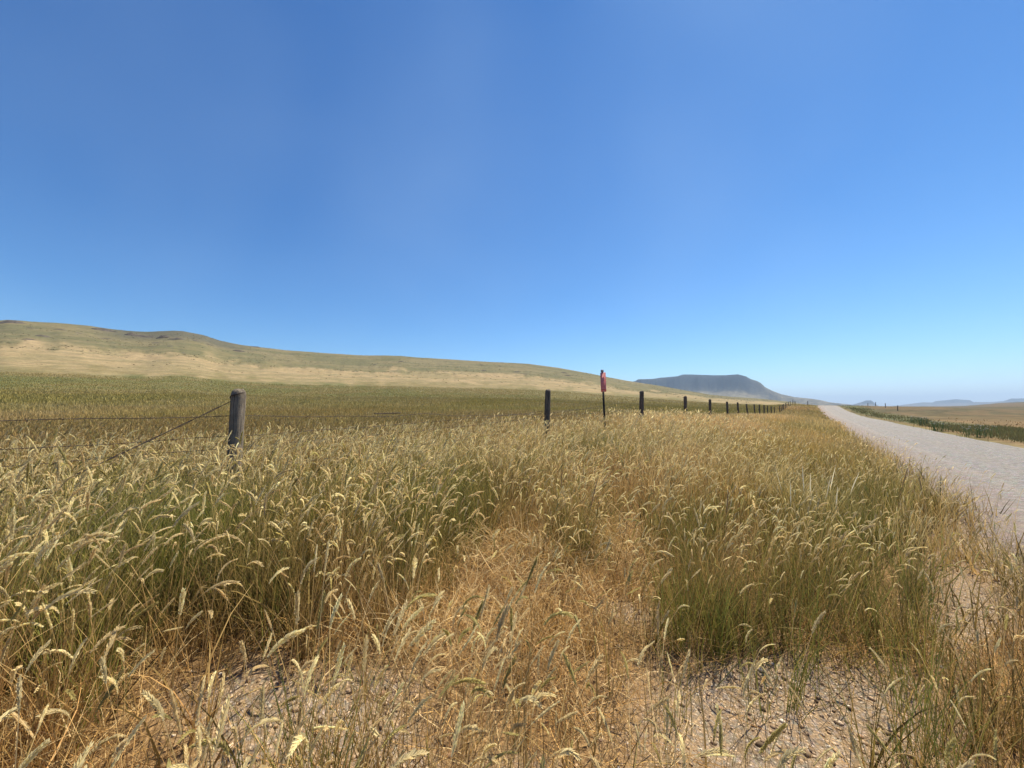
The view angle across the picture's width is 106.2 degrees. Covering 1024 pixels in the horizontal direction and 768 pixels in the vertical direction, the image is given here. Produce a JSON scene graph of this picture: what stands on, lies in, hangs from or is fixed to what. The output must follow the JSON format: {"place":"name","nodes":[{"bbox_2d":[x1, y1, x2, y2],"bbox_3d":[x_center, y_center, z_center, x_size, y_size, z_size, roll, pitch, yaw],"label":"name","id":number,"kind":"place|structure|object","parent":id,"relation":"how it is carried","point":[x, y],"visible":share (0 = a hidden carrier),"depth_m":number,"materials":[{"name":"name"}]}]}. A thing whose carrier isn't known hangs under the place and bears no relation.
{"place":"outdoors","nodes":[
{"label":"outdoors","id":0,"kind":"place"},
{"bbox_2d":[0,404,1023,767],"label":"roadside grass","id":1,"kind":"structure","parent":0,"point":[192,574],"depth_m":1.73,"materials":[{"name":"beige plant"}]},
{"bbox_2d":[0,404,1023,767],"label":"seed heads","id":2,"kind":"object","parent":1,"relation":"attached to","point":[16,478],"visible":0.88,"depth_m":1.64,"materials":[{"name":"beige plant"}]},
{"bbox_2d":[0,320,1023,767],"bbox_3d":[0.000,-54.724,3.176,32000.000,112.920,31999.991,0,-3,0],"label":"ground","id":3,"kind":"structure","parent":0,"point":[222,362],"depth_m":1.62,"materials":[{"name":"soil"}]},
{"bbox_2d":[0,320,25,323],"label":"rock outcrop","id":4,"kind":"object","parent":3,"relation":"on","point":[10,321],"visible":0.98,"depth_m":407.02,"materials":[{"name":"grey stone"}]},
{"bbox_2d":[91,328,115,331],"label":"rock outcrop","id":5,"kind":"object","parent":3,"relation":"on","point":[102,329],"visible":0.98,"depth_m":455.26,"materials":[{"name":"grey stone"}]},
{"bbox_2d":[131,335,153,336],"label":"rock outcrop","id":6,"kind":"object","parent":3,"relation":"on","point":[142,336],"visible":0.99,"depth_m":460.14,"materials":[{"name":"grey stone"}]},
{"bbox_2d":[0,323,768,402],"bbox_3d":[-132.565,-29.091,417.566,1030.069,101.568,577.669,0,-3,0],"label":"hillside scrub","id":7,"kind":"object","parent":3,"relation":"on","point":[315,363],"visible":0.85,"depth_m":403.00,"materials":[{"name":"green plant"}]},
{"bbox_2d":[0,371,786,521],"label":"field grass","id":8,"kind":"structure","parent":3,"relation":"on","point":[159,408],"depth_m":19.36,"materials":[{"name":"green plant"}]},
{"bbox_2d":[0,389,795,507],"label":"wire fence","id":9,"kind":"object","parent":3,"relation":"on","point":[237,401],"visible":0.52,"depth_m":2.95,"materials":[{"name":"grey wood"}]},
{"bbox_2d":[0,472,1023,767],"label":"dry litter","id":10,"kind":"object","parent":3,"relation":"on","point":[492,600],"visible":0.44,"depth_m":1.50,"materials":[{"name":"brown plant"}]},
{"bbox_2d":[121,478,1023,767],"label":"pebbles","id":11,"kind":"object","parent":3,"relation":"on","point":[759,744],"visible":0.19,"depth_m":1.35,"materials":[{"name":"gravel"}]},
{"bbox_2d":[600,370,605,426],"bbox_3d":[1.801,0.595,7.474,0.103,1.753,0.034,-2,-4,9],"label":"marker sign","id":12,"kind":"object","parent":3,"relation":"on","point":[603,380],"visible":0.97,"depth_m":7.50,"materials":[{"name":"metal"}]},
{"bbox_2d":[907,416,926,422],"bbox_3d":[27.579,2.407,26.190,1.030,0.518,0.914,-2,-4,36],"label":"flowering weed","id":13,"kind":"object","parent":3,"relation":"on","point":[914,419],"visible":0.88,"depth_m":26.25,"materials":[{"name":"green plant"}]},
{"bbox_2d":[911,417,933,425],"bbox_3d":[24.023,2.187,22.463,1.102,0.498,0.741,0,-3,0],"label":"flowering weed","id":14,"kind":"object","parent":3,"relation":"on","point":[920,420],"visible":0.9,"depth_m":22.43,"materials":[{"name":"green plant"}]},
{"bbox_2d":[921,421,949,431],"bbox_3d":[19.571,1.955,17.831,1.096,0.507,0.672,-2,-4,30],"label":"flowering weed","id":15,"kind":"object","parent":3,"relation":"on","point":[938,427],"visible":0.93,"depth_m":17.74,"materials":[{"name":"green plant"}]},
{"bbox_2d":[956,424,999,437],"bbox_3d":[16.883,1.707,13.961,1.217,0.494,0.900,2,-4,-32],"label":"flowering weed","id":16,"kind":"object","parent":3,"relation":"on","point":[977,434],"visible":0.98,"depth_m":13.96,"materials":[{"name":"green plant"}]},
{"bbox_2d":[0,0,1023,405],"label":"sky","id":17,"kind":"structure","parent":0,"point":[823,200],"materials":[{"name":"blue"}]},
{"bbox_2d":[633,374,866,405],"bbox_3d":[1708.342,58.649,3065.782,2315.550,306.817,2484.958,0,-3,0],"label":"mesa","id":18,"kind":"structure","parent":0,"point":[736,385],"depth_m":2967.33,"materials":[{"name":"grey stone"}]},
{"bbox_2d":[853,400,877,405],"bbox_3d":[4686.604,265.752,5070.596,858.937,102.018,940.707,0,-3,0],"label":"distant butte","id":19,"kind":"object","parent":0,"point":[866,402],"visible":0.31,"depth_m":5097.91,"materials":[{"name":"stone"}]},
{"bbox_2d":[818,405,1023,559],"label":"gravel road","id":20,"kind":"structure","parent":0,"point":[1004,463],"depth_m":7.56,"materials":[{"name":"grey gravel"}]},
{"bbox_2d":[839,405,1023,441],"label":"verge grass","id":21,"kind":"structure","parent":0,"point":[1004,430],"depth_m":19.26,"materials":[{"name":"green plant"}]},
{"bbox_2d":[898,398,1023,405],"bbox_3d":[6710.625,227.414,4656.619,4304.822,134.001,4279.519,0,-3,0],"label":"distant mountains","id":22,"kind":"structure","parent":0,"point":[956,402],"depth_m":5314.02,"materials":[{"name":"grey stone"}]}
]}

